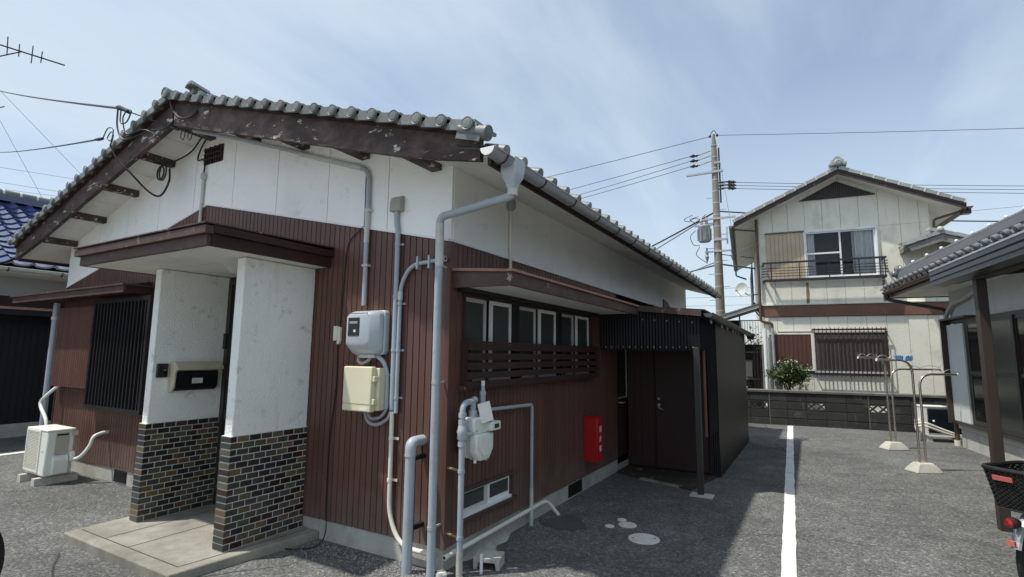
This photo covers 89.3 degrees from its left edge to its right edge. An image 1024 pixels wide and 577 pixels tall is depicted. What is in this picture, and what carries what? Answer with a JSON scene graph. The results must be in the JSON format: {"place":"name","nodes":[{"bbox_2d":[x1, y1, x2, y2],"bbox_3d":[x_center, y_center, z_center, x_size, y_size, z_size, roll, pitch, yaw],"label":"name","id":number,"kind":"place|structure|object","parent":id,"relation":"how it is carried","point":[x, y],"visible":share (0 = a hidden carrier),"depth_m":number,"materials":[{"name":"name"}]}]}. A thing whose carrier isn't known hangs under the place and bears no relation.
{"place":"outdoors","nodes":[
{"label":"outdoors","id":0,"kind":"place"},
{"bbox_2d":[0,121,41,196],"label":"power line","id":1,"kind":"object","parent":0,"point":[19,156],"visible":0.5,"depth_m":19.13,"materials":[{"name":"grey metal"}]},
{"bbox_2d":[9,100,80,173],"bbox_3d":[-18.182,-6.470,19.299,0.013,6.285,7.133,-4,-8,30],"label":"power line","id":2,"kind":"object","parent":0,"point":[44,136],"visible":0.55,"depth_m":19.81,"materials":[{"name":"grey metal"}]},
{"bbox_2d":[280,519,545,576],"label":"gravel","id":3,"kind":"structure","parent":0,"point":[386,563],"depth_m":3.97,"materials":[{"name":"grey gravel"}]},
{"bbox_2d":[0,423,1021,576],"bbox_3d":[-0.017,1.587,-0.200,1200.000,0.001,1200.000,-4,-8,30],"label":"ground","id":4,"kind":"structure","parent":0,"point":[866,505],"depth_m":4.95,"materials":[{"name":"grey asphalt"}]},
{"bbox_2d":[0,532,4,573],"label":"tyre","id":5,"kind":"object","parent":4,"relation":"on","point":[2,551],"visible":1,"depth_m":3.21,"materials":[{"name":"rubber"}]},
{"bbox_2d":[0,451,24,455],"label":"parking line","id":6,"kind":"object","parent":4,"relation":"on","point":[12,453],"visible":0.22,"depth_m":7.95,"materials":[{"name":"white paint"}]},
{"bbox_2d":[0,189,68,437],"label":"blue roof house","id":7,"kind":"structure","parent":4,"relation":"on","point":[25,328],"depth_m":9.65,"materials":[{"name":"concrete"}]},
{"bbox_2d":[0,36,64,107],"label":"tv antenna","id":8,"kind":"object","parent":7,"relation":"attached to","point":[19,52],"visible":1,"depth_m":10.99,"materials":[{"name":"grey metal"}]},
{"bbox_2d":[17,424,108,486],"bbox_3d":[-5.534,2.039,6.397,0.883,0.640,0.580,-4,-8,30],"label":"air conditioner","id":9,"kind":"object","parent":4,"relation":"on","point":[49,456],"visible":1,"depth_m":6.25,"materials":[{"name":"beige plastic"}]},
{"bbox_2d":[63,504,318,576],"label":"entrance step","id":10,"kind":"object","parent":4,"relation":"on","point":[178,544],"visible":0.68,"depth_m":4.16,"materials":[{"name":"concrete"}]},
{"bbox_2d":[7,80,717,570],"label":"house","id":11,"kind":"structure","parent":4,"relation":"on","point":[245,278],"depth_m":4.77,"materials":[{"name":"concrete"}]},
{"bbox_2d":[0,257,14,263],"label":"cable","id":12,"kind":"object","parent":11,"relation":"attached to","point":[9,260],"visible":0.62,"depth_m":7.79,"materials":[{"name":"black rubber"}]},
{"bbox_2d":[38,386,59,424],"bbox_3d":[-6.293,1.605,7.105,0.420,0.684,0.240,-4,-8,30],"label":"hose","id":13,"kind":"object","parent":11,"relation":"attached to","point":[41,408],"visible":0.73,"depth_m":7.11,"materials":[{"name":"white plastic"}]},
{"bbox_2d":[39,303,59,425],"bbox_3d":[-6.596,1.335,7.378,0.092,2.260,0.110,-4,-8,30],"label":"downpipe","id":14,"kind":"object","parent":11,"relation":"attached to","point":[51,347],"visible":0.66,"depth_m":7.39,"materials":[{"name":"grey plastic"}]},
{"bbox_2d":[0,127,170,196],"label":"service wire","id":15,"kind":"object","parent":11,"relation":"attached to","point":[125,168],"visible":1,"depth_m":6.04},
{"bbox_2d":[0,91,178,130],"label":"service wire","id":16,"kind":"object","parent":11,"relation":"attached to","point":[121,108],"visible":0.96,"depth_m":6.56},
{"bbox_2d":[119,110,160,136],"bbox_3d":[-4.182,-1.871,5.796,0.648,0.426,0.070,-2,-7,16],"label":"cable","id":17,"kind":"object","parent":16,"relation":"hanging from","point":[122,123],"visible":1,"depth_m":5.83,"materials":[{"name":"grey rubber"}]},
{"bbox_2d":[116,109,173,139],"bbox_3d":[-4.104,-1.888,5.789,0.964,0.432,0.040,-2,-8,20],"label":"cable","id":18,"kind":"object","parent":16,"relation":"hanging from","point":[170,124],"visible":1,"depth_m":5.80,"materials":[{"name":"grey rubber"}]},
{"bbox_2d":[83,295,153,414],"bbox_3d":[-4.826,0.810,6.426,1.420,1.380,0.160,-4,-8,30],"label":"front window","id":19,"kind":"structure","parent":11,"relation":"in","point":[116,373],"depth_m":6.34,"materials":[{"name":"black metal"}]},
{"bbox_2d":[156,166,164,180],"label":"cable","id":20,"kind":"object","parent":11,"relation":"hanging from","point":[161,178],"visible":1,"depth_m":6.06,"materials":[{"name":"black rubber"}]},
{"bbox_2d":[155,364,168,377],"bbox_3d":[-3.287,0.771,4.873,0.033,0.130,0.097,-4,-8,30],"label":"intercom","id":21,"kind":"object","parent":11,"relation":"attached to","point":[161,370],"visible":1,"depth_m":4.86,"materials":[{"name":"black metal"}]},
{"bbox_2d":[159,164,166,180],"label":"cable","id":22,"kind":"object","parent":11,"relation":"attached to","point":[164,177],"visible":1,"depth_m":6.03,"materials":[{"name":"black rubber"}]},
{"bbox_2d":[153,138,206,171],"bbox_3d":[-3.916,-1.542,6.150,0.802,0.479,0.082,-2,-8,17],"label":"cable","id":23,"kind":"object","parent":11,"relation":"attached to","point":[192,150],"visible":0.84,"depth_m":6.10,"materials":[{"name":"black rubber"}]},
{"bbox_2d":[169,100,197,118],"bbox_3d":[-3.501,-1.949,5.508,0.547,0.358,0.028,-3,-8,27],"label":"cable","id":24,"kind":"object","parent":11,"relation":"attached to","point":[179,117],"visible":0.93,"depth_m":5.49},
{"bbox_2d":[187,129,192,140],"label":"cable","id":25,"kind":"object","parent":11,"relation":"attached to","point":[188,134],"visible":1,"depth_m":5.45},
{"bbox_2d":[167,361,223,391],"bbox_3d":[-3.097,0.862,5.093,0.135,0.289,0.455,-4,-8,30],"label":"mailbox","id":26,"kind":"object","parent":11,"relation":"attached to","point":[187,380],"visible":1,"depth_m":5.04,"materials":[{"name":"black metal"}]},
{"bbox_2d":[198,172,206,221],"bbox_3d":[-3.567,-0.833,5.938,0.072,1.025,0.072,-4,-8,30],"label":"conduit","id":27,"kind":"object","parent":11,"relation":"attached to","point":[203,176],"visible":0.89,"depth_m":5.96,"materials":[{"name":"grey plastic"}]},
{"bbox_2d":[212,278,236,504],"bbox_3d":[-2.479,1.002,5.072,1.210,2.290,0.070,-4,-8,30],"label":"entrance door","id":28,"kind":"structure","parent":11,"relation":"in","point":[227,337],"depth_m":5.37,"materials":[{"name":"brown metal"}]},
{"bbox_2d":[192,129,372,305],"bbox_3d":[-2.280,-0.765,5.119,2.357,1.951,0.302,-2,-8,21],"label":"conduit","id":29,"kind":"object","parent":11,"relation":"attached to","point":[367,211],"visible":0.99,"depth_m":4.68,"materials":[{"name":"grey plastic"}]},
{"bbox_2d":[285,344,337,549],"bbox_3d":[-1.686,1.294,4.382,0.368,1.687,0.142,5,-9,-34],"label":"cable","id":30,"kind":"object","parent":11,"relation":"attached to","point":[327,465],"visible":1,"depth_m":4.49,"materials":[{"name":"plastic"}]},
{"bbox_2d":[333,326,341,343],"bbox_3d":[-1.548,0.413,4.600,0.075,0.161,0.038,-4,-8,30],"label":"junction box","id":31,"kind":"object","parent":11,"relation":"attached to","point":[337,333],"visible":1,"depth_m":4.59,"materials":[{"name":"beige plastic"}]},
{"bbox_2d":[340,179,366,326],"bbox_3d":[-1.417,-0.337,4.636,0.256,1.360,0.010,-4,-8,31],"label":"cable","id":32,"kind":"object","parent":11,"relation":"attached to","point":[346,257],"visible":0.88,"depth_m":4.64,"materials":[{"name":"grey plastic"}]},
{"bbox_2d":[342,366,384,412],"bbox_3d":[-1.210,0.824,4.274,0.350,0.360,0.165,-4,-8,30],"label":"breaker box","id":33,"kind":"object","parent":11,"relation":"attached to","point":[363,388],"visible":0.98,"depth_m":4.19,"materials":[{"name":"beige plastic"}]},
{"bbox_2d":[363,411,390,426],"bbox_3d":[-1.094,1.052,4.202,0.275,0.130,0.042,-2,-8,18],"label":"cable","id":34,"kind":"object","parent":33,"relation":"hanging from","point":[385,420],"visible":0.94,"depth_m":4.18,"materials":[{"name":"grey plastic"}]},
{"bbox_2d":[366,409,387,419],"bbox_3d":[-1.104,1.016,4.217,0.203,0.111,0.042,-2,-8,17],"label":"cable","id":35,"kind":"object","parent":33,"relation":"hanging from","point":[378,417],"visible":0.95,"depth_m":4.19,"materials":[{"name":"grey plastic"}]},
{"bbox_2d":[346,310,389,357],"bbox_3d":[-1.218,0.380,4.329,0.360,0.395,0.179,-4,-8,30],"label":"electricity meter","id":36,"kind":"object","parent":11,"relation":"attached to","point":[367,334],"visible":1,"depth_m":4.26,"materials":[{"name":"grey plastic"}]},
{"bbox_2d":[348,317,359,335],"bbox_3d":[-1.310,0.316,4.293,0.127,0.150,0.006,-4,-8,30],"label":"meter window","id":37,"kind":"structure","parent":36,"relation":"in","point":[351,327],"depth_m":4.29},
{"bbox_2d":[357,354,371,364],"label":"cable","id":38,"kind":"object","parent":36,"relation":"attached to","point":[363,362],"visible":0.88,"depth_m":4.33,"materials":[{"name":"grey plastic"}]},
{"bbox_2d":[375,354,390,408],"bbox_3d":[-1.067,0.756,4.252,0.155,0.442,0.058,-1,-7,13],"label":"conduit","id":39,"kind":"object","parent":11,"relation":"attached to","point":[381,359],"visible":0.98,"depth_m":4.22,"materials":[{"name":"grey plastic"}]},
{"bbox_2d":[389,211,403,409],"bbox_3d":[-0.962,0.162,4.282,0.095,1.650,0.052,-4,-8,30],"label":"conduit","id":40,"kind":"object","parent":11,"relation":"attached to","point":[398,244],"visible":0.94,"depth_m":4.26,"materials":[{"name":"grey plastic"}]},
{"bbox_2d":[390,196,404,212],"bbox_3d":[-0.974,-0.717,4.399,0.120,0.134,0.060,-4,-8,30],"label":"junction box","id":41,"kind":"object","parent":11,"relation":"attached to","point":[397,203],"visible":0.95,"depth_m":4.37,"materials":[{"name":"beige plastic"}]},
{"bbox_2d":[387,411,435,555],"bbox_3d":[-0.775,1.487,4.000,0.485,1.026,0.048,-4,-8,30],"label":"conduit","id":42,"kind":"object","parent":11,"relation":"attached to","point":[390,479],"visible":0.83,"depth_m":4.08,"materials":[{"name":"beige plastic"}]},
{"bbox_2d":[401,435,426,575],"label":"drain pipe","id":43,"kind":"object","parent":11,"relation":"attached to","point":[411,457],"visible":1,"depth_m":3.83,"materials":[{"name":"grey plastic"}]},
{"bbox_2d":[394,255,446,412],"bbox_3d":[-0.734,0.364,4.122,0.478,1.255,0.053,-4,-8,30],"label":"conduit","id":44,"kind":"object","parent":11,"relation":"attached to","point":[419,263],"visible":0.94,"depth_m":4.20,"materials":[{"name":"grey plastic"}]},
{"bbox_2d":[446,399,477,576],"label":"gas pipe","id":45,"kind":"object","parent":11,"relation":"attached to","point":[463,433],"visible":1,"depth_m":3.82,"materials":[{"name":"grey metal"}]},
{"bbox_2d":[465,401,500,463],"bbox_3d":[-0.250,1.108,4.052,0.203,0.460,0.305,-4,-8,30],"label":"gas meter","id":46,"kind":"object","parent":45,"relation":"hanging from","point":[479,443],"visible":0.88,"depth_m":3.96,"materials":[{"name":"grey metal"}]},
{"bbox_2d":[426,187,517,576],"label":"downpipe","id":47,"kind":"object","parent":11,"relation":"attached to","point":[508,196],"visible":0.98,"depth_m":3.84,"materials":[{"name":"grey plastic"}]},
{"bbox_2d":[456,469,516,524],"bbox_3d":[-0.213,1.734,4.370,0.094,0.256,0.880,-4,-8,30],"label":"low window","id":48,"kind":"structure","parent":11,"relation":"in","point":[480,498],"depth_m":4.35,"materials":[{"name":"metal"}]},
{"bbox_2d":[442,500,559,560],"bbox_3d":[-0.042,2.103,4.511,0.117,0.180,1.783,-4,-9,33],"label":"drain pipe","id":49,"kind":"object","parent":11,"relation":"attached to","point":[450,554],"visible":0.96,"depth_m":4.39,"materials":[{"name":"beige plastic"}]},
{"bbox_2d":[471,381,533,525],"bbox_3d":[-0.075,1.481,4.496,0.113,1.385,1.126,-3,-8,25],"label":"gas pipe","id":50,"kind":"object","parent":11,"relation":"attached to","point":[483,396],"visible":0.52,"depth_m":4.89,"materials":[{"name":"grey metal"}]},
{"bbox_2d":[507,199,515,267],"bbox_3d":[-0.012,-0.460,4.869,0.090,0.790,0.090,-4,-8,30],"label":"conduit","id":51,"kind":"object","parent":11,"relation":"attached to","point":[511,205],"visible":0.8,"depth_m":4.87,"materials":[{"name":"beige plastic"}]},
{"bbox_2d":[457,292,597,390],"bbox_3d":[0.290,0.573,5.383,0.140,0.793,2.940,-4,-8,30],"label":"window","id":52,"kind":"structure","parent":11,"relation":"in","point":[485,318],"depth_m":5.07,"materials":[{"name":"metal"}]},
{"bbox_2d":[583,415,601,462],"bbox_3d":[0.972,1.796,6.213,0.179,0.521,0.163,-4,-8,30],"label":"extinguisher box","id":53,"kind":"object","parent":11,"relation":"attached to","point":[592,438],"visible":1,"depth_m":6.15,"materials":[{"name":"red paint"}]},
{"bbox_2d":[596,417,601,462],"bbox_3d":[1.042,1.798,6.173,0.013,0.506,0.159,-4,-8,30],"label":"door","id":54,"kind":"structure","parent":53,"relation":"in","point":[599,420],"depth_m":6.15,"materials":[{"name":"red paint"}]},
{"bbox_2d":[480,145,722,298],"bbox_3d":[2.254,-0.286,7.477,0.132,0.205,9.648,-4,-8,30],"label":"gutter","id":55,"kind":"object","parent":11,"relation":"attached to","point":[515,171],"visible":0.98,"depth_m":4.25,"materials":[{"name":"white metal"}]},
{"bbox_2d":[617,350,627,463],"bbox_3d":[1.624,1.551,7.526,0.089,1.860,0.465,-4,-8,30],"label":"back door","id":56,"kind":"structure","parent":11,"relation":"in","point":[621,354],"depth_m":7.52,"materials":[{"name":"black metal"}]},
{"bbox_2d":[435,569,446,576],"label":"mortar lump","id":57,"kind":"object","parent":4,"relation":"on","point":[441,573],"visible":1,"depth_m":3.70,"materials":[{"name":"grey concrete"}]},
{"bbox_2d":[480,554,482,573],"bbox_3d":[-0.225,2.023,3.808,0.024,0.135,0.023,-4,-8,30],"label":"stub pipe","id":58,"kind":"object","parent":4,"relation":"on","point":[481,563],"visible":1,"depth_m":3.80,"materials":[{"name":"white paint"}]},
{"bbox_2d":[473,549,504,571],"bbox_3d":[-0.173,2.059,3.950,0.206,0.100,0.186,-1,-7,12],"label":"concrete block","id":59,"kind":"object","parent":4,"relation":"on","point":[495,557],"depth_m":3.90,"materials":[{"name":"grey concrete"}]},
{"bbox_2d":[538,514,585,529],"bbox_3d":[0.454,2.251,5.052,0.653,0.001,0.400,-21,-23,71],"label":"asphalt patch","id":60,"kind":"object","parent":4,"relation":"on","point":[569,522],"visible":0.91,"depth_m":4.96,"materials":[{"name":"black asphalt"}]},
{"bbox_2d":[605,524,613,527],"bbox_3d":[0.918,2.238,4.878,0.088,0.019,0.088,-4,-8,30],"label":"manhole cover","id":61,"kind":"object","parent":4,"relation":"on","point":[609,525],"visible":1,"depth_m":4.87,"materials":[{"name":"grey metal"}]},
{"bbox_2d":[618,522,636,527],"bbox_3d":[1.095,2.245,4.914,0.170,0.019,0.170,-4,-8,30],"label":"manhole cover","id":62,"kind":"object","parent":4,"relation":"on","point":[627,524],"visible":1,"depth_m":4.89,"materials":[{"name":"grey metal"}]},
{"bbox_2d":[628,533,659,544],"bbox_3d":[1.157,2.198,4.546,0.270,0.020,0.270,-4,-8,30],"label":"manhole cover","id":63,"kind":"object","parent":4,"relation":"on","point":[643,538],"visible":1,"depth_m":4.53,"materials":[{"name":"grey metal"}]},
{"bbox_2d":[640,478,678,487],"bbox_3d":[1.862,2.449,6.533,0.049,0.034,0.569,7,-10,-41],"label":"apron edge","id":64,"kind":"object","parent":4,"relation":"on","point":[660,482],"visible":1,"depth_m":6.51,"materials":[{"name":"concrete"}]},
{"bbox_2d":[617,465,717,490],"bbox_3d":[1.977,2.489,6.814,1.230,0.028,0.920,-4,-8,30],"label":"concrete apron","id":65,"kind":"object","parent":4,"relation":"on","point":[686,480],"visible":0.94,"depth_m":6.88,"materials":[{"name":"grey concrete"}]},
{"bbox_2d":[601,306,754,498],"bbox_3d":[2.906,1.545,8.308,1.450,2.275,4.720,-4,-8,30],"label":"lean to shed","id":66,"kind":"object","parent":4,"relation":"on","point":[687,399],"visible":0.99,"depth_m":7.25,"materials":[{"name":"black metal"}]},
{"bbox_2d":[653,334,710,473],"bbox_3d":[2.365,1.538,7.279,0.740,1.980,0.090,-4,-8,30],"label":"shed door","id":67,"kind":"structure","parent":66,"relation":"in","point":[673,371],"depth_m":7.29,"materials":[{"name":"brown metal"}]},
{"bbox_2d":[684,130,736,314],"bbox_3d":[6.902,-0.879,17.945,1.772,9.580,0.474,-4,-8,30],"label":"utility pole","id":68,"kind":"object","parent":4,"relation":"on","point":[704,233],"visible":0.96,"depth_m":18.01,"materials":[{"name":"concrete"}]},
{"bbox_2d":[549,137,707,176],"bbox_3d":[-7.498,-4.027,27.194,34.057,0.928,0.027,-4,-8,31],"label":"power line","id":69,"kind":"object","parent":68,"relation":"attached to","point":[630,156],"visible":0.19,"depth_m":19.95,"materials":[{"name":"black metal"}]},
{"bbox_2d":[570,156,690,189],"bbox_3d":[-4.158,-3.569,26.875,26.836,0.620,0.019,-5,-9,37],"label":"power line","id":70,"kind":"object","parent":68,"relation":"attached to","point":[632,172],"visible":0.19,"depth_m":20.09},
{"bbox_2d":[580,161,690,194],"bbox_3d":[-3.160,-3.326,27.280,25.850,0.620,0.019,-6,-10,42],"label":"power line","id":71,"kind":"object","parent":68,"relation":"attached to","point":[637,177],"visible":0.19,"depth_m":20.14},
{"bbox_2d":[584,166,690,197],"bbox_3d":[-3.002,-3.166,26.933,25.182,0.620,0.019,-6,-10,41],"label":"power line","id":72,"kind":"object","parent":68,"relation":"attached to","point":[640,181],"visible":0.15,"depth_m":19.96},
{"bbox_2d":[656,216,707,249],"bbox_3d":[2.687,-0.290,29.502,0.042,1.728,24.412,3,-8,-20],"label":"power line","id":73,"kind":"object","parent":68,"relation":"attached to","point":[679,234],"visible":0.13,"depth_m":19.65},
{"bbox_2d":[652,212,712,245],"bbox_3d":[2.170,-0.531,29.835,0.057,1.534,25.819,4,-8,-22],"label":"power line","id":74,"kind":"object","parent":68,"relation":"attached to","point":[682,230],"visible":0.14,"depth_m":19.68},
{"bbox_2d":[691,265,714,271],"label":"power line","id":75,"kind":"object","parent":68,"relation":"attached to","point":[703,268],"visible":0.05,"depth_m":18.15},
{"bbox_2d":[723,264,754,268],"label":"power line","id":76,"kind":"object","parent":68,"relation":"attached to","point":[737,266],"visible":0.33,"depth_m":18.24,"materials":[{"name":"black rubber"}]},
{"bbox_2d":[720,211,997,221],"bbox_3d":[12.983,-2.535,18.513,11.725,0.153,0.046,1,-7,-4],"label":"power line","id":77,"kind":"object","parent":68,"relation":"attached to","point":[952,221],"visible":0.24,"depth_m":18.73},
{"bbox_2d":[736,182,993,185],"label":"power line","id":78,"kind":"object","parent":68,"relation":"attached to","point":[934,185],"visible":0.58,"depth_m":17.84,"materials":[{"name":"black rubber"}]},
{"bbox_2d":[718,128,1023,135],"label":"power line","id":79,"kind":"object","parent":68,"relation":"attached to","point":[871,132],"visible":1,"depth_m":17.81,"materials":[{"name":"black rubber"}]},
{"bbox_2d":[736,185,1023,189],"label":"power line","id":80,"kind":"object","parent":68,"relation":"attached to","point":[926,188],"visible":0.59,"depth_m":17.85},
{"bbox_2d":[737,188,1023,193],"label":"power line","id":81,"kind":"object","parent":68,"relation":"attached to","point":[941,192],"visible":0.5,"depth_m":17.90,"materials":[{"name":"black metal"}]},
{"bbox_2d":[719,303,763,406],"bbox_3d":[6.687,2.043,15.041,1.070,3.050,2.400,-3,-8,24],"label":"lean to roof","id":82,"kind":"object","parent":4,"relation":"on","point":[753,356],"visible":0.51,"depth_m":14.13,"materials":[{"name":"grey wood"}]},
{"bbox_2d":[745,351,760,405],"bbox_3d":[6.637,2.635,14.545,0.570,1.750,0.340,-3,-8,24],"label":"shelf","id":83,"kind":"object","parent":4,"relation":"on","point":[758,372],"visible":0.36,"depth_m":14.36,"materials":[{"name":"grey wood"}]},
{"bbox_2d":[746,360,752,377],"bbox_3d":[6.662,2.264,14.579,0.200,0.503,0.207,-3,-8,24],"label":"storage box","id":84,"kind":"object","parent":83,"relation":"on","point":[749,368],"visible":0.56,"depth_m":14.48,"materials":[{"name":"grey"}]},
{"bbox_2d":[745,326,774,348],"bbox_3d":[4.772,1.834,10.200,0.701,2.214,0.662,1,-7,-1],"label":"climbing plant","id":85,"kind":"object","parent":4,"relation":"on","point":[751,342],"visible":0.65,"depth_m":10.23,"materials":[{"name":"green plant"}]},
{"bbox_2d":[763,328,769,405],"bbox_3d":[6.566,2.192,13.355,0.096,2.330,0.096,-3,-8,24],"label":"white pipe","id":86,"kind":"object","parent":4,"relation":"on","point":[766,365],"visible":0.55,"depth_m":13.38,"materials":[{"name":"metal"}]},
{"bbox_2d":[762,356,813,389],"bbox_3d":[6.843,2.454,12.810,1.230,1.685,1.069,1,-7,-6],"label":"shrub","id":87,"kind":"object","parent":4,"relation":"on","point":[789,373],"visible":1,"depth_m":12.76,"materials":[{"name":"green plant"}]},
{"bbox_2d":[781,426,796,576],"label":"parking line","id":88,"kind":"object","parent":4,"relation":"on","point":[788,561],"visible":1,"depth_m":5.16,"materials":[{"name":"white paint"}]},
{"bbox_2d":[729,156,972,412],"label":"house","id":89,"kind":"structure","parent":4,"relation":"on","point":[833,246],"depth_m":12.99,"materials":[{"name":"paint"}]},
{"bbox_2d":[735,283,757,295],"bbox_3d":[7.071,0.020,15.606,0.677,0.422,0.379,-3,-8,24],"label":"satellite dish","id":90,"kind":"object","parent":89,"relation":"attached to","point":[740,289],"visible":1,"depth_m":15.71,"materials":[{"name":"white metal"}]},
{"bbox_2d":[803,225,879,277],"bbox_3d":[8.313,-0.899,13.132,1.595,1.275,0.100,-3,-8,24],"label":"window","id":91,"kind":"structure","parent":89,"relation":"in","point":[873,227],"depth_m":13.12,"materials":[{"name":"white metal"}]},
{"bbox_2d":[812,327,889,377],"bbox_3d":[8.291,1.568,12.755,1.570,1.215,0.150,-3,-8,24],"label":"barred window","id":92,"kind":"structure","parent":89,"relation":"in","point":[835,352],"depth_m":12.76,"materials":[{"name":"metal"}]},
{"bbox_2d":[857,354,941,450],"bbox_3d":[6.973,2.003,9.262,1.484,1.690,0.252,1,-7,0],"label":"laundry stand","id":93,"kind":"object","parent":4,"relation":"on","point":[892,445],"visible":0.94,"depth_m":9.23,"materials":[{"name":"metal"}]},
{"bbox_2d":[875,355,958,473],"bbox_3d":[5.875,1.778,7.457,1.164,1.660,0.252,1,-7,0],"label":"laundry stand","id":94,"kind":"object","parent":4,"relation":"on","point":[920,467],"visible":1,"depth_m":7.42,"materials":[{"name":"metal"}]},
{"bbox_2d":[894,355,902,359],"bbox_3d":[5.631,1.010,7.549,0.123,0.086,0.025,1,-7,-1],"label":"clothes peg","id":95,"kind":"object","parent":94,"relation":"attached to","point":[898,357],"visible":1,"depth_m":7.54,"materials":[{"name":"blue plastic"}]},
{"bbox_2d":[904,355,912,360],"bbox_3d":[5.773,1.014,7.549,0.125,0.088,0.027,1,-7,0],"label":"clothes peg","id":96,"kind":"object","parent":94,"relation":"attached to","point":[908,358],"visible":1,"depth_m":7.54,"materials":[{"name":"blue plastic"}]},
{"bbox_2d":[914,404,962,443],"bbox_3d":[8.379,2.637,10.118,0.918,0.675,0.500,-2,-8,22],"label":"air conditioner","id":97,"kind":"object","parent":4,"relation":"on","point":[937,423],"visible":0.43,"depth_m":10.06,"materials":[{"name":"white metal"}]},
{"bbox_2d":[880,207,1023,460],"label":"house","id":98,"kind":"structure","parent":4,"relation":"on","point":[964,387],"depth_m":8.77,"materials":[{"name":"concrete"}]},
{"bbox_2d":[884,294,961,445],"bbox_3d":[7.956,1.518,10.090,0.110,2.880,1.008,8,-10,-44],"label":"downpipe","id":99,"kind":"object","parent":98,"relation":"attached to","point":[957,441],"visible":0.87,"depth_m":10.04,"materials":[{"name":"brown metal"}]},
{"bbox_2d":[944,289,972,317],"bbox_3d":[7.982,0.289,9.244,0.107,0.440,1.398,-2,-8,21],"label":"downpipe","id":100,"kind":"object","parent":98,"relation":"attached to","point":[957,301],"visible":0.81,"depth_m":9.31,"materials":[{"name":"grey plastic"}]},
{"bbox_2d":[938,309,1023,442],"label":"glazed doors","id":101,"kind":"structure","parent":98,"relation":"in","point":[959,342],"depth_m":8.63,"materials":[{"name":"grey metal"}]},
{"bbox_2d":[928,230,1023,531],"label":"terrace roof","id":102,"kind":"structure","parent":4,"relation":"on","point":[980,266],"depth_m":5.00,"materials":[{"name":"brown plastic"}]},
{"bbox_2d":[981,460,1023,576],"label":"bicycle","id":103,"kind":"object","parent":4,"relation":"on","point":[1005,479],"visible":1,"depth_m":3.39,"materials":[{"name":"black metal"}]},
{"bbox_2d":[0,0,1023,319],"label":"sky","id":104,"kind":"structure","parent":0,"point":[568,85],"materials":[{"name":"blue"}]},
{"bbox_2d":[747,388,946,432],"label":"block wall","id":105,"kind":"structure","parent":0,"point":[848,410],"depth_m":11.88,"materials":[{"name":"grey concrete"}]}
]}

